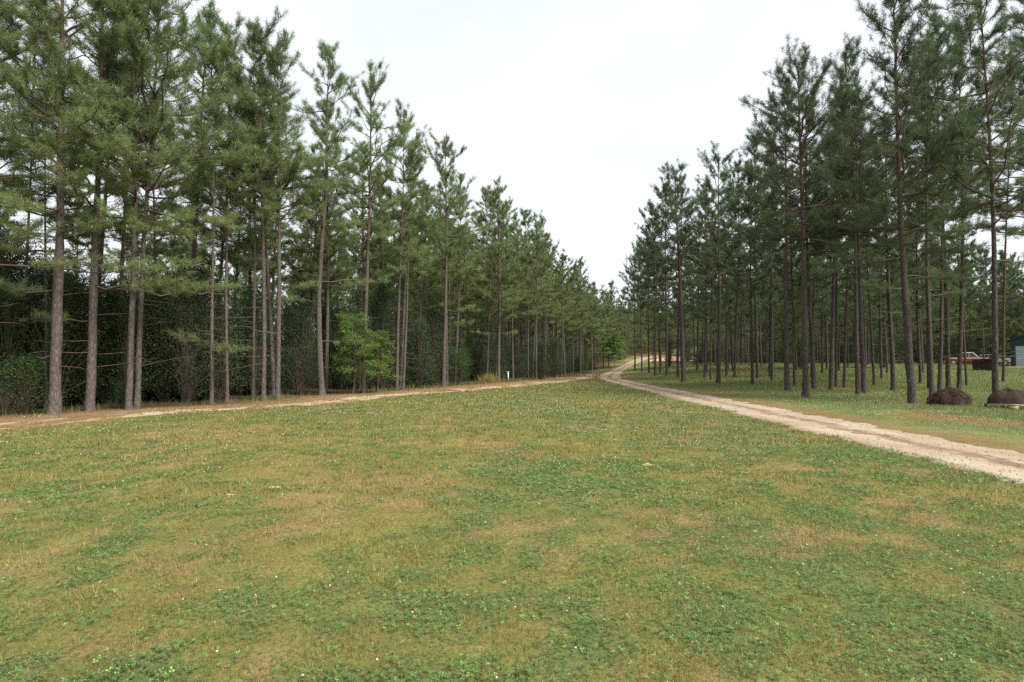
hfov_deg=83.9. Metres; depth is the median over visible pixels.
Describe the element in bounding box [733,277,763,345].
pine tree
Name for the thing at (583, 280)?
pine tree
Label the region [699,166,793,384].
pine tree
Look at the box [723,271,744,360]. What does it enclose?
pine tree
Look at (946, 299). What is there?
pine tree
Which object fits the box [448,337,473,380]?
broadleaf shrub
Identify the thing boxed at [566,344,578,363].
undergrowth shrub
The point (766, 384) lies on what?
long grass
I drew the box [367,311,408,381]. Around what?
broadleaf shrub
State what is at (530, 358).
cedar tree
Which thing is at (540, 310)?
pine tree
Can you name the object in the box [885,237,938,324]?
pine tree
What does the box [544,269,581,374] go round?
pine tree
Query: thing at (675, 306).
pine tree
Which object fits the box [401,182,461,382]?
pine tree
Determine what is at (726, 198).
pine tree
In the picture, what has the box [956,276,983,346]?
pine tree
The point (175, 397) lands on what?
undergrowth shrub
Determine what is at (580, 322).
pine tree
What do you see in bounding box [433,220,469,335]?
pine tree
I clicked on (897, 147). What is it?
pine tree
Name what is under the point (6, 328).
broadleaf shrub
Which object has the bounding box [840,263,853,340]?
pine tree
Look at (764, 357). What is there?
cedar tree
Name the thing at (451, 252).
pine tree
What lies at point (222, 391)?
undergrowth shrub
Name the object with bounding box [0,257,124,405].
undergrowth shrub
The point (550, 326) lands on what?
pine tree
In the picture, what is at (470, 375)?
cedar tree
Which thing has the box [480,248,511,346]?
pine tree
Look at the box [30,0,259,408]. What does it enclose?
pine tree
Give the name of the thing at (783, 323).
pine tree
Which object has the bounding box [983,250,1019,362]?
pine tree
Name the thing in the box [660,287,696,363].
pine tree
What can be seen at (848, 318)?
pine tree
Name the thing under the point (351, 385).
undergrowth shrub
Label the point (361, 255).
pine tree
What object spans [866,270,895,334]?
pine tree
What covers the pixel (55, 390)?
pine tree
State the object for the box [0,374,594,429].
pine straw track
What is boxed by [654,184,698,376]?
pine tree
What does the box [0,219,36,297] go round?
undergrowth shrub
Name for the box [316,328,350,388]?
cedar tree
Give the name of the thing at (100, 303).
undergrowth shrub
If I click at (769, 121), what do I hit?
pine tree
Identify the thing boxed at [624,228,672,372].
pine tree
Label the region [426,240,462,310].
pine tree
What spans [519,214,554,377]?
pine tree
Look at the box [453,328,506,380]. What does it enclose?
undergrowth shrub
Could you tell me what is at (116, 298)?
cedar tree
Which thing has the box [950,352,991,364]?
pickup truck
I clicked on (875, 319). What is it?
pine tree
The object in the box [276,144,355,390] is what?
pine tree
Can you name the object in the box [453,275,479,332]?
pine tree
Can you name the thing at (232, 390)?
undergrowth shrub
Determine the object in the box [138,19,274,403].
pine tree
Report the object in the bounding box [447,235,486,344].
pine tree
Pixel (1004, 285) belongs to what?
pine tree
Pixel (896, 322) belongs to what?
pine tree
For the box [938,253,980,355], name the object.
pine tree
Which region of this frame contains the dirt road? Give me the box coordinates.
[598,350,1023,483]
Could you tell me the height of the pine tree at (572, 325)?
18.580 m
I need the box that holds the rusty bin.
[972,359,991,370]
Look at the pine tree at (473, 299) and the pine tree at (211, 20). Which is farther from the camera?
the pine tree at (473, 299)
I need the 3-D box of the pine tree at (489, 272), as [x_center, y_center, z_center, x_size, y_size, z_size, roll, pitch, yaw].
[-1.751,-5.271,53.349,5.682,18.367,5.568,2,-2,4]
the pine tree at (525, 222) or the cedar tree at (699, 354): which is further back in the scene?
the cedar tree at (699, 354)
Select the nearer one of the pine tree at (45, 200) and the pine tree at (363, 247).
the pine tree at (45, 200)
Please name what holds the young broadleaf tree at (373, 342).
on the ground at (288, 636)
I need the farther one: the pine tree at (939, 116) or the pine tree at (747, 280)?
the pine tree at (747, 280)
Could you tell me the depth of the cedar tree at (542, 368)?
58.90 m
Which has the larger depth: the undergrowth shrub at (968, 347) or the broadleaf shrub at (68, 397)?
the undergrowth shrub at (968, 347)
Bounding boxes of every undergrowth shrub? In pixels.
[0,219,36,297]
[0,228,63,407]
[0,235,99,403]
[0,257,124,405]
[0,274,63,401]
[2,305,113,405]
[10,262,116,401]
[16,256,84,311]
[32,266,158,404]
[63,313,171,403]
[65,276,147,399]
[109,271,237,400]
[134,245,218,399]
[141,303,259,400]
[142,292,249,402]
[155,265,258,399]
[164,269,275,399]
[175,247,235,378]
[228,283,295,395]
[228,319,247,393]
[259,322,287,378]
[280,343,334,394]
[323,324,386,386]
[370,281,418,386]
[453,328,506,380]
[490,338,510,375]
[490,353,517,378]
[502,343,532,378]
[505,351,531,377]
[519,337,547,373]
[562,353,577,373]
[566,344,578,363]
[567,354,576,372]
[660,335,676,366]
[679,335,696,361]
[698,340,715,362]
[746,335,761,361]
[774,344,791,361]
[818,346,834,361]
[849,338,878,361]
[912,342,936,359]
[950,330,989,363]
[1005,330,1014,357]
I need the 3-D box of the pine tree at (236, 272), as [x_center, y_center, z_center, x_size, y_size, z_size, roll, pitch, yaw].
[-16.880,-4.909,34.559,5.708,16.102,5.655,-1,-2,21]
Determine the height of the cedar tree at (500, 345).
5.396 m
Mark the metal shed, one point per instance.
(1017, 343)
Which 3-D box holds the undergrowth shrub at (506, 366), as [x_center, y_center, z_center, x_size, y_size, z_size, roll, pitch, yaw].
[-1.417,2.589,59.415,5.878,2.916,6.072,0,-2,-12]
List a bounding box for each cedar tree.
[61,315,115,405]
[81,275,134,401]
[97,266,154,401]
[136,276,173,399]
[219,300,245,394]
[235,313,257,391]
[237,330,292,394]
[273,289,312,385]
[280,274,333,391]
[281,328,316,386]
[311,298,339,381]
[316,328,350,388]
[331,278,387,390]
[353,274,409,387]
[366,288,385,381]
[387,312,414,383]
[394,313,439,387]
[414,287,452,384]
[428,299,464,382]
[462,330,485,377]
[462,350,485,380]
[484,343,511,378]
[490,336,507,368]
[520,349,537,376]
[525,339,553,379]
[543,336,568,376]
[571,354,588,371]
[679,335,696,359]
[691,346,709,362]
[753,335,774,363]
[774,348,780,361]
[808,337,828,362]
[825,340,854,362]
[846,341,854,362]
[937,340,957,359]
[971,332,988,353]
[973,340,989,355]
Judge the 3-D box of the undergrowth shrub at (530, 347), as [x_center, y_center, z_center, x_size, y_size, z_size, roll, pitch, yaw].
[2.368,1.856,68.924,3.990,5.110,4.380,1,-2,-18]
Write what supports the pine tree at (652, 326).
on the ground at (288, 636)
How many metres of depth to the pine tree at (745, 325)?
109.77 m
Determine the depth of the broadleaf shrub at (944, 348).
84.22 m
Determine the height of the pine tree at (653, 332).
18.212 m
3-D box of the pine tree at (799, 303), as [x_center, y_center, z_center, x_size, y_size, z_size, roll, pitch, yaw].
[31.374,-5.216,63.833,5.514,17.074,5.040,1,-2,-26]
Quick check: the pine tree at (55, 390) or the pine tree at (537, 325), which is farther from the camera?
the pine tree at (537, 325)
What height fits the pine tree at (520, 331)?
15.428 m
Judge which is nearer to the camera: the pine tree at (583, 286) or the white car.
the white car
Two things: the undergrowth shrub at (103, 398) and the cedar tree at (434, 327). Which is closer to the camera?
the undergrowth shrub at (103, 398)
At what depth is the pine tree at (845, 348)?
37.92 m
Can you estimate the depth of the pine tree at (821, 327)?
55.61 m
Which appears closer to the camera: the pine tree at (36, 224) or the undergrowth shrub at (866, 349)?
the pine tree at (36, 224)
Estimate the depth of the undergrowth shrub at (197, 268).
30.82 m
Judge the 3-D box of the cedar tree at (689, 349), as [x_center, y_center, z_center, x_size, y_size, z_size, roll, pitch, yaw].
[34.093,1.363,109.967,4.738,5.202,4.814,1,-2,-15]
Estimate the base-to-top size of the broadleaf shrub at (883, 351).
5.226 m
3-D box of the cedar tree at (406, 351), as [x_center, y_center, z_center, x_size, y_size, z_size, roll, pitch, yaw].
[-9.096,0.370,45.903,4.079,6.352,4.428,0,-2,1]
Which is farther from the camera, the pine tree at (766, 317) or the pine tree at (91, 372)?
the pine tree at (766, 317)
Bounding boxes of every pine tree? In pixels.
[0,0,44,235]
[0,0,103,325]
[0,0,109,389]
[0,0,182,414]
[0,0,188,411]
[0,24,110,409]
[25,0,225,409]
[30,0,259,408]
[54,11,162,310]
[56,17,205,403]
[111,94,216,281]
[132,0,263,398]
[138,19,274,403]
[166,57,267,313]
[167,133,296,332]
[173,7,288,401]
[196,73,309,311]
[200,82,334,394]
[206,5,326,400]
[206,14,312,399]
[232,94,323,390]
[233,25,352,399]
[270,39,393,394]
[272,97,368,391]
[275,180,342,385]
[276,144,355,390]
[289,229,338,353]
[308,183,359,384]
[309,213,354,329]
[316,57,416,392]
[319,147,407,324]
[337,162,406,384]
[337,210,377,339]
[348,210,374,323]
[350,198,395,309]
[352,212,397,320]
[355,188,400,327]
[367,97,438,390]
[371,245,406,313]
[372,201,434,372]
[376,150,436,389]
[379,145,450,387]
[389,196,456,352]
[391,225,428,345]
[394,217,432,362]
[397,220,442,344]
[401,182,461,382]
[409,132,493,386]
[409,216,442,329]
[418,165,490,384]
[423,219,456,328]
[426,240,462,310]
[427,201,476,381]
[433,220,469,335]
[435,170,485,383]
[437,222,466,342]
[442,227,485,380]
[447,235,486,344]
[451,247,476,345]
[451,295,476,337]
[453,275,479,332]
[454,232,493,345]
[461,282,490,338]
[464,185,521,376]
[464,249,485,332]
[466,185,510,374]
[468,175,536,381]
[468,248,493,341]
[468,254,484,344]
[474,297,501,373]
[479,282,501,346]
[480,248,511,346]
[481,221,526,373]
[481,246,513,328]
[485,222,537,378]
[487,199,527,374]
[493,309,514,342]
[496,251,519,352]
[501,258,521,353]
[503,207,553,378]
[504,288,526,346]
[505,212,529,350]
[505,271,531,346]
[506,245,535,350]
[509,221,561,379]
[510,306,532,337]
[514,249,544,342]
[514,267,530,344]
[517,231,541,357]
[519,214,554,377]
[521,242,560,374]
[525,232,565,376]
[526,293,549,338]
[529,252,554,341]
[529,297,552,343]
[538,238,572,335]
[539,263,556,373]
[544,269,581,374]
[546,277,571,353]
[546,317,568,339]
[548,249,588,374]
[549,268,571,373]
[555,295,576,352]
[557,265,579,369]
[563,264,589,372]
[565,265,595,360]
[566,273,595,372]
[567,277,584,354]
[571,285,589,336]
[571,291,592,371]
[573,256,594,358]
[576,286,595,367]
[584,282,606,370]
[589,281,604,368]
[590,284,617,368]
[615,248,651,370]
[622,240,663,371]
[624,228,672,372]
[627,201,690,375]
[629,238,678,372]
[635,268,660,355]
[636,175,699,375]
[637,159,715,381]
[644,290,660,362]
[646,245,675,365]
[649,263,677,358]
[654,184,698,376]
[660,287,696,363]
[664,244,700,360]
[667,253,688,364]
[671,274,696,338]
[674,221,711,370]
[675,245,707,364]
[682,140,755,383]
[682,240,734,372]
[684,177,732,377]
[685,251,710,364]
[689,206,732,379]
[693,190,751,375]
[695,243,728,365]
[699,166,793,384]
[699,238,725,358]
[700,242,748,369]
[707,151,776,377]
[707,238,742,367]
[707,280,731,349]
[720,134,781,378]
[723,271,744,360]
[724,250,752,362]
[725,230,757,364]
[726,192,789,358]
[731,260,758,363]
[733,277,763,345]
[733,285,754,338]
[734,31,892,396]
[736,263,760,363]
[737,67,849,390]
[740,250,781,366]
[741,188,800,380]
[743,113,799,376]
[752,238,796,359]
[752,271,780,363]
[752,291,779,338]
[757,93,859,388]
[757,252,788,363]
[760,232,821,370]
[760,308,778,360]
[761,247,807,353]
[764,162,830,386]
[774,242,821,356]
[775,283,800,362]
[776,32,952,393]
[788,118,881,386]
[788,161,845,376]
[788,270,808,351]
[790,87,880,389]
[797,213,851,372]
[798,257,825,363]
[799,76,922,392]
[803,104,905,387]
[808,204,849,367]
[811,258,829,362]
[812,224,853,370]
[813,0,1003,403]
[816,249,867,366]
[818,188,921,385]
[821,277,844,356]
[837,187,915,378]
[838,110,921,390]
[838,293,867,351]
[838,299,867,349]
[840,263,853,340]
[841,238,886,368]
[843,230,876,364]
[852,19,1004,393]
[852,257,894,360]
[862,190,908,371]
[863,266,887,355]
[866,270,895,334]
[867,167,986,383]
[871,240,892,330]
[874,0,1023,392]
[881,10,1005,388]
[881,203,935,363]
[883,45,982,388]
[883,110,990,391]
[884,280,901,362]
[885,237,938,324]
[886,236,934,353]
[894,260,932,356]
[895,210,951,373]
[911,12,1021,388]
[913,245,943,346]
[928,157,991,385]
[930,259,958,319]
[932,310,943,349]
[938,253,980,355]
[949,243,991,351]
[950,0,1023,319]
[956,247,1007,358]
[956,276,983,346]
[967,247,1007,353]
[969,49,1023,381]
[979,259,1022,344]
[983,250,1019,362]
[997,257,1023,320]
[1003,251,1023,334]
[1010,258,1023,329]
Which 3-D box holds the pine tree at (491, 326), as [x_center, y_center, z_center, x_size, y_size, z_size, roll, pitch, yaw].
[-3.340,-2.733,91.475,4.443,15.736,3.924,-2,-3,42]
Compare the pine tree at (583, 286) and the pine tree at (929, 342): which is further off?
the pine tree at (583, 286)
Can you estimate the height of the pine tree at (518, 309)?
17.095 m
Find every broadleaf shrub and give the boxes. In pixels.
[0,257,32,405]
[0,276,48,410]
[0,352,76,413]
[25,270,108,405]
[96,280,160,402]
[107,379,143,407]
[124,293,156,400]
[162,355,209,399]
[222,288,291,394]
[313,300,346,367]
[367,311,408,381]
[407,333,440,383]
[447,347,472,384]
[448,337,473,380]
[489,339,506,368]
[517,347,526,373]
[581,352,591,370]
[736,345,747,362]
[780,332,824,368]
[866,324,902,367]
[889,342,903,362]
[913,347,917,362]
[937,338,953,360]
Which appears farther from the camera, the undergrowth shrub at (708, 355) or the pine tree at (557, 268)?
the undergrowth shrub at (708, 355)
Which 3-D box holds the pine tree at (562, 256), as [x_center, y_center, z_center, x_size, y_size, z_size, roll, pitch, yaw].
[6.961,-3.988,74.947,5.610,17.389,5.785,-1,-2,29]
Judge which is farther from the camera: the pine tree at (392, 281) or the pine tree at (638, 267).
the pine tree at (638, 267)
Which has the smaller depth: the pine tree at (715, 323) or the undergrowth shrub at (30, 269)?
the undergrowth shrub at (30, 269)
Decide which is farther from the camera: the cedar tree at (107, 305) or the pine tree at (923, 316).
the pine tree at (923, 316)
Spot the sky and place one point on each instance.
(577, 106)
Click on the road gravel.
(857, 433)
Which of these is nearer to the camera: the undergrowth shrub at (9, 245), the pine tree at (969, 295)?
the undergrowth shrub at (9, 245)
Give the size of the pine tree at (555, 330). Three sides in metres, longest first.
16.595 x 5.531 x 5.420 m
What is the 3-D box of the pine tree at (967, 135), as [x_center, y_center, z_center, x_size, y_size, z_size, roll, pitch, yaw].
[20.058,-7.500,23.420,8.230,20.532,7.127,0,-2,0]
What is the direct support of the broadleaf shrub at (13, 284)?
on the ground at (288, 636)
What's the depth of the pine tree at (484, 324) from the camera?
66.51 m
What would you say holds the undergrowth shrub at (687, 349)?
on the ground at (288, 636)
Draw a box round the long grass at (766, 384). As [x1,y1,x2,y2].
[2,362,1023,445]
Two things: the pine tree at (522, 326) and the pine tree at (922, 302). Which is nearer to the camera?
the pine tree at (922, 302)
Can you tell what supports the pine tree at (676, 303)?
on the ground at (288, 636)
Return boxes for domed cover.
[984,387,1023,407]
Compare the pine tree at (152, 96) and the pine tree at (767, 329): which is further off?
the pine tree at (767, 329)
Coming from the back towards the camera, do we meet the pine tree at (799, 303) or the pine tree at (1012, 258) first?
the pine tree at (1012, 258)
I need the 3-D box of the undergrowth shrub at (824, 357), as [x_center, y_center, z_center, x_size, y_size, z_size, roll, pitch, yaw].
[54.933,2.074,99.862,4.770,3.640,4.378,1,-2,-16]
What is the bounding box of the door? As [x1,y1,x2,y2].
[1016,346,1023,366]
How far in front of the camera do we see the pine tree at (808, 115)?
29.25 m
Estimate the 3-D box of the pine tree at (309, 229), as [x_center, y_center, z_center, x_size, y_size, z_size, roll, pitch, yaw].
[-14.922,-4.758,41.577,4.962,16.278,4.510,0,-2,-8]
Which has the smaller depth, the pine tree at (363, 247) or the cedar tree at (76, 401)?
the cedar tree at (76, 401)
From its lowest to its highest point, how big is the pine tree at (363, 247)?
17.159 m
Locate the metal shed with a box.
[1007,334,1023,366]
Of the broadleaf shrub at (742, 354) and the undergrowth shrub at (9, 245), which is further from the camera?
the broadleaf shrub at (742, 354)
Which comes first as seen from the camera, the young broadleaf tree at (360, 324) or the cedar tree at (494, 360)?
the young broadleaf tree at (360, 324)
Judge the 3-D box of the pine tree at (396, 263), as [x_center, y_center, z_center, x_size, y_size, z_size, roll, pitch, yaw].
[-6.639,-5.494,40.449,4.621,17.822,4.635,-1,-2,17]
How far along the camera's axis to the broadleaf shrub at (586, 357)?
105.51 m
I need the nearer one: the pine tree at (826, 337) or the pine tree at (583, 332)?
the pine tree at (826, 337)
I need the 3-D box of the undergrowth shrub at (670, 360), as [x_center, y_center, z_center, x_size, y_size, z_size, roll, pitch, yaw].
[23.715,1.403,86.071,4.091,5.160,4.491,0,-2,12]
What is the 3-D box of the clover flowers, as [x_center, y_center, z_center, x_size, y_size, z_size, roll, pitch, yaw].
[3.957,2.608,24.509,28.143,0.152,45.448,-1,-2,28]
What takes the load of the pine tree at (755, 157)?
on the ground at (288, 636)
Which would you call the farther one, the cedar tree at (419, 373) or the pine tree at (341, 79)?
the cedar tree at (419, 373)
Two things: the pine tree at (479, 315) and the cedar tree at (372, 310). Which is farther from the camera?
the pine tree at (479, 315)
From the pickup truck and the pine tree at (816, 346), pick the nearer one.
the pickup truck
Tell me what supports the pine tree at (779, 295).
on the ground at (288, 636)
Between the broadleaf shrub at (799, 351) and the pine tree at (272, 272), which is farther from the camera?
the broadleaf shrub at (799, 351)
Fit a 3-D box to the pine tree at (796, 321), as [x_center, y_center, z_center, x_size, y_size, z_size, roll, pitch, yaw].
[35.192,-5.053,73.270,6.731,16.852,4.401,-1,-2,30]
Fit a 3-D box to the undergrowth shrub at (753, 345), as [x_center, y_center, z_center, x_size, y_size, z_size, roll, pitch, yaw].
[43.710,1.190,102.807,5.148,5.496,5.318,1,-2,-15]
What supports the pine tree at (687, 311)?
on the ground at (288, 636)
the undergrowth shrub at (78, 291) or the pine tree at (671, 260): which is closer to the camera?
the undergrowth shrub at (78, 291)
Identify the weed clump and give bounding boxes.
[474,372,504,382]
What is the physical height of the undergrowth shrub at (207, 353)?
6.677 m
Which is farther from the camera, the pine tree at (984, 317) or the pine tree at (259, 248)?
the pine tree at (984, 317)
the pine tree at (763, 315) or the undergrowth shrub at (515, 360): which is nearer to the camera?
the undergrowth shrub at (515, 360)
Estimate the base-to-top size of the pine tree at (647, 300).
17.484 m
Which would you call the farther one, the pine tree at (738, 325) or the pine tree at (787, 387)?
the pine tree at (738, 325)
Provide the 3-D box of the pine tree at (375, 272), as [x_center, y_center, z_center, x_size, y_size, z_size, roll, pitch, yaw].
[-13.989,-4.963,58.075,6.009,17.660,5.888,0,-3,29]
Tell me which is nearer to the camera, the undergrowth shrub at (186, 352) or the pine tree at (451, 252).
the undergrowth shrub at (186, 352)
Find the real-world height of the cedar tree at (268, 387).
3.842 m
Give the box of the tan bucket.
[1008,404,1018,410]
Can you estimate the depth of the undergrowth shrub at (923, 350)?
95.45 m
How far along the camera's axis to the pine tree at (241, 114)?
26.74 m
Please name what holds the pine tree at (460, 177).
on the ground at (288, 636)
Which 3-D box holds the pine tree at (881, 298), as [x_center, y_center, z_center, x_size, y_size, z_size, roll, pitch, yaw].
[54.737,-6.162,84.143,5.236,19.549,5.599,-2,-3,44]
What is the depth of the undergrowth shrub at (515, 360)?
62.33 m
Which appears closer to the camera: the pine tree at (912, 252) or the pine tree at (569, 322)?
the pine tree at (912, 252)
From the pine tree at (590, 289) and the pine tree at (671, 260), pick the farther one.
the pine tree at (590, 289)
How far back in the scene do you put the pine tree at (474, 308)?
74.42 m
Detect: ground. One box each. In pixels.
[0,348,1023,681]
[650,357,693,360]
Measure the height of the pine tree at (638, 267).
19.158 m
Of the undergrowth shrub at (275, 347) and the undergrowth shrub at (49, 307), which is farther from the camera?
the undergrowth shrub at (275, 347)
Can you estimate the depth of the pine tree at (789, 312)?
59.99 m
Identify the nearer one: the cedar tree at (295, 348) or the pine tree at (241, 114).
the pine tree at (241, 114)
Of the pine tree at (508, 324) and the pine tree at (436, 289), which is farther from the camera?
the pine tree at (508, 324)
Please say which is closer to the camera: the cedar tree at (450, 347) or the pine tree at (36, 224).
the pine tree at (36, 224)
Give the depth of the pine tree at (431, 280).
43.96 m
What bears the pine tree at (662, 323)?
on the ground at (288, 636)
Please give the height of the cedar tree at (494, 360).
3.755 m
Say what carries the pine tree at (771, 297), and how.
on the ground at (288, 636)
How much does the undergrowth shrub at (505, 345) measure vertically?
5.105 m
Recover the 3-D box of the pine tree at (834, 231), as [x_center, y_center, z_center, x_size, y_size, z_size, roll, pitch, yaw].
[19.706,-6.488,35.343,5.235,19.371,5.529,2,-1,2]
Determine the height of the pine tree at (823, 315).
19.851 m
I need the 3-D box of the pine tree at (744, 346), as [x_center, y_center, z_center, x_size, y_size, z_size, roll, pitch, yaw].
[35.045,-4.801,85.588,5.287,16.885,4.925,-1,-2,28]
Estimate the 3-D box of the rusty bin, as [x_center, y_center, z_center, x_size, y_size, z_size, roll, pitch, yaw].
[49.551,2.560,59.946,1.820,1.312,1.340,-2,-3,36]
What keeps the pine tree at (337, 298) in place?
on the ground at (288, 636)
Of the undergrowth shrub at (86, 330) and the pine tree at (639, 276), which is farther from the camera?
the pine tree at (639, 276)
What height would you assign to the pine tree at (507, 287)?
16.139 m
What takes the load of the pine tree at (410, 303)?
on the ground at (288, 636)
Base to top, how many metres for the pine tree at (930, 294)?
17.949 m
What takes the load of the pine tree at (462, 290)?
on the ground at (288, 636)
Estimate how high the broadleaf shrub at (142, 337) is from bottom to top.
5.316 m
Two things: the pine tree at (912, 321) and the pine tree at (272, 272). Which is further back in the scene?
the pine tree at (912, 321)
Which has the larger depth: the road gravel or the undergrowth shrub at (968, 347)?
the undergrowth shrub at (968, 347)
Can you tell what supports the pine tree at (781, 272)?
on the ground at (288, 636)
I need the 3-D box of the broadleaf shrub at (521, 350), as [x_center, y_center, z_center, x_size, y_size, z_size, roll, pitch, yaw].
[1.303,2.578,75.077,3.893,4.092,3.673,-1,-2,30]
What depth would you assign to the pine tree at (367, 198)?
49.12 m
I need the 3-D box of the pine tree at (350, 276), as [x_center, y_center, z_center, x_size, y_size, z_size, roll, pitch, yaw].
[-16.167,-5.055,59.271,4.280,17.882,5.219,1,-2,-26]
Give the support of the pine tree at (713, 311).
on the ground at (288, 636)
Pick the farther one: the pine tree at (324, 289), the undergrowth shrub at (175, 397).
the pine tree at (324, 289)
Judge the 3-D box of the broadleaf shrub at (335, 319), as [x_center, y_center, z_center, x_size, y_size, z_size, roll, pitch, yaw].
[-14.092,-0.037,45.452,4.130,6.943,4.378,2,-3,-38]
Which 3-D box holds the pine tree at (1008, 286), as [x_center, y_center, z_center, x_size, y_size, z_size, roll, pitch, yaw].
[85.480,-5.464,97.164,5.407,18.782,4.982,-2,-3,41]
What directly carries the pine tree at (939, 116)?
on the ground at (288, 636)
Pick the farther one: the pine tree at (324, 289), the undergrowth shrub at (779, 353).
the undergrowth shrub at (779, 353)
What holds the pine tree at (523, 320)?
on the ground at (288, 636)
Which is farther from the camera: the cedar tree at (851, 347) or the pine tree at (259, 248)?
the cedar tree at (851, 347)
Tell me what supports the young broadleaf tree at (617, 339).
on the ground at (288, 636)
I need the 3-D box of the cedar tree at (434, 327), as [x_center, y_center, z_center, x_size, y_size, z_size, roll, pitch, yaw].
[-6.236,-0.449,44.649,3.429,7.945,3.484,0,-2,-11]
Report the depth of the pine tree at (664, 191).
64.42 m
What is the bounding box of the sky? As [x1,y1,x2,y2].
[0,0,1023,338]
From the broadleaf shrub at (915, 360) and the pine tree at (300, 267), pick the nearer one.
the pine tree at (300, 267)
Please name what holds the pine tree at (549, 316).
on the ground at (288, 636)
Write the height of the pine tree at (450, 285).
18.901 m
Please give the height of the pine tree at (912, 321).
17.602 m
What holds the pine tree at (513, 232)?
on the ground at (288, 636)
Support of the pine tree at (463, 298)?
on the ground at (288, 636)
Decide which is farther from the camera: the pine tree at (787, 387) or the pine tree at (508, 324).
the pine tree at (508, 324)
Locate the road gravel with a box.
[630,385,1023,483]
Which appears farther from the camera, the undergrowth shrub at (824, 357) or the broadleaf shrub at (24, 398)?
the undergrowth shrub at (824, 357)
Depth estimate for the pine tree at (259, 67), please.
26.42 m
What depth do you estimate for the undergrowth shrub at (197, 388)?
26.14 m
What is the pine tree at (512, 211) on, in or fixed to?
on the ground at (288, 636)
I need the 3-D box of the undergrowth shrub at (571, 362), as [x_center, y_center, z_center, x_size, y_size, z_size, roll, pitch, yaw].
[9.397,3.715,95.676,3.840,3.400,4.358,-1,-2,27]
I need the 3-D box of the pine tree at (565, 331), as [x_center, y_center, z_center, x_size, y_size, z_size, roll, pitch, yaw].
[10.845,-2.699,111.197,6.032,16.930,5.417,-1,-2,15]
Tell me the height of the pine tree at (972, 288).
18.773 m
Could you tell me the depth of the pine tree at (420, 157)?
36.21 m
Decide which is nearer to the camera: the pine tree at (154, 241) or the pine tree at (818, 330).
the pine tree at (154, 241)
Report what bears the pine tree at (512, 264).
on the ground at (288, 636)
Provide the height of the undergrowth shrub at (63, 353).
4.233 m
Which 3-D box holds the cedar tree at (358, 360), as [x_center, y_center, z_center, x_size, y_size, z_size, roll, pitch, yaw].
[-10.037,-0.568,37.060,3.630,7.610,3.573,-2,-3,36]
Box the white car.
[979,354,1010,363]
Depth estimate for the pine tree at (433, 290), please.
56.15 m
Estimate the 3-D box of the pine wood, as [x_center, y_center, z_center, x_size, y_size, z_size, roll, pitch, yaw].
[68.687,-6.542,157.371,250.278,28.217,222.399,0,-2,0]
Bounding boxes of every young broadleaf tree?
[326,311,389,393]
[352,330,403,392]
[601,332,627,366]
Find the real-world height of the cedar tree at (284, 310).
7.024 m
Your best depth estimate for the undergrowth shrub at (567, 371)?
91.15 m
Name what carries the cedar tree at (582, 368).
on the ground at (288, 636)
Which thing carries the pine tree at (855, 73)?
on the ground at (288, 636)
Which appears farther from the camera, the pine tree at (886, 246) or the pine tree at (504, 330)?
the pine tree at (504, 330)
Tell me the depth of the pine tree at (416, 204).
37.03 m
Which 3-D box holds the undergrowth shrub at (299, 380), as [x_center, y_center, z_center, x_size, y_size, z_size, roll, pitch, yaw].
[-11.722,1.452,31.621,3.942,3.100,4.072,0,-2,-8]
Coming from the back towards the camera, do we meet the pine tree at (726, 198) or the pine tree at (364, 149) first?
the pine tree at (726, 198)
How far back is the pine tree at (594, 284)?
110.67 m
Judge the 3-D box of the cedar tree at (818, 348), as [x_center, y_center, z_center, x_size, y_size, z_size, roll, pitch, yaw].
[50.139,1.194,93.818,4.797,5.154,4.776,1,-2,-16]
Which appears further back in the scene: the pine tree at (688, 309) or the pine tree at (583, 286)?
the pine tree at (583, 286)
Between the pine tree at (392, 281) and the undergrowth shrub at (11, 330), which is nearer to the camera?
the undergrowth shrub at (11, 330)
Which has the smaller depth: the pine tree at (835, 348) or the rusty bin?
the pine tree at (835, 348)
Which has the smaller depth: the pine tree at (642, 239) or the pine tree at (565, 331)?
the pine tree at (642, 239)
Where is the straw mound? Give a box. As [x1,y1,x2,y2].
[926,386,972,406]
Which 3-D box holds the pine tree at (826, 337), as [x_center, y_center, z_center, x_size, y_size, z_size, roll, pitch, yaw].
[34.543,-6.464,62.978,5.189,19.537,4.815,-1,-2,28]
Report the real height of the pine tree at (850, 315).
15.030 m
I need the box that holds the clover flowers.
[0,385,1021,681]
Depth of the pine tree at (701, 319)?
77.24 m
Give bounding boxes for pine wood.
[0,164,1023,367]
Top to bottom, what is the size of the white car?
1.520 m
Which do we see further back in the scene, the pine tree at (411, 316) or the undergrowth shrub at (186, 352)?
the pine tree at (411, 316)
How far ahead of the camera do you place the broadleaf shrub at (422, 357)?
45.97 m
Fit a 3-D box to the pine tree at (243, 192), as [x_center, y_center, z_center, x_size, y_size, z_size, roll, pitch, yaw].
[-13.006,-6.158,25.762,4.570,18.025,5.503,-1,-2,16]
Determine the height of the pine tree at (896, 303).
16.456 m
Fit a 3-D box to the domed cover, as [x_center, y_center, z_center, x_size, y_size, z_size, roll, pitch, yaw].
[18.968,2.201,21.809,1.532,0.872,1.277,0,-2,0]
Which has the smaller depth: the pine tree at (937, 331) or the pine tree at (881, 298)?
the pine tree at (881, 298)
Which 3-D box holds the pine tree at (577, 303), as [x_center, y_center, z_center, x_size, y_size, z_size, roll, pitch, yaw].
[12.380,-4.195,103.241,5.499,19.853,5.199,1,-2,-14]
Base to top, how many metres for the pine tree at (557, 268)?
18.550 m

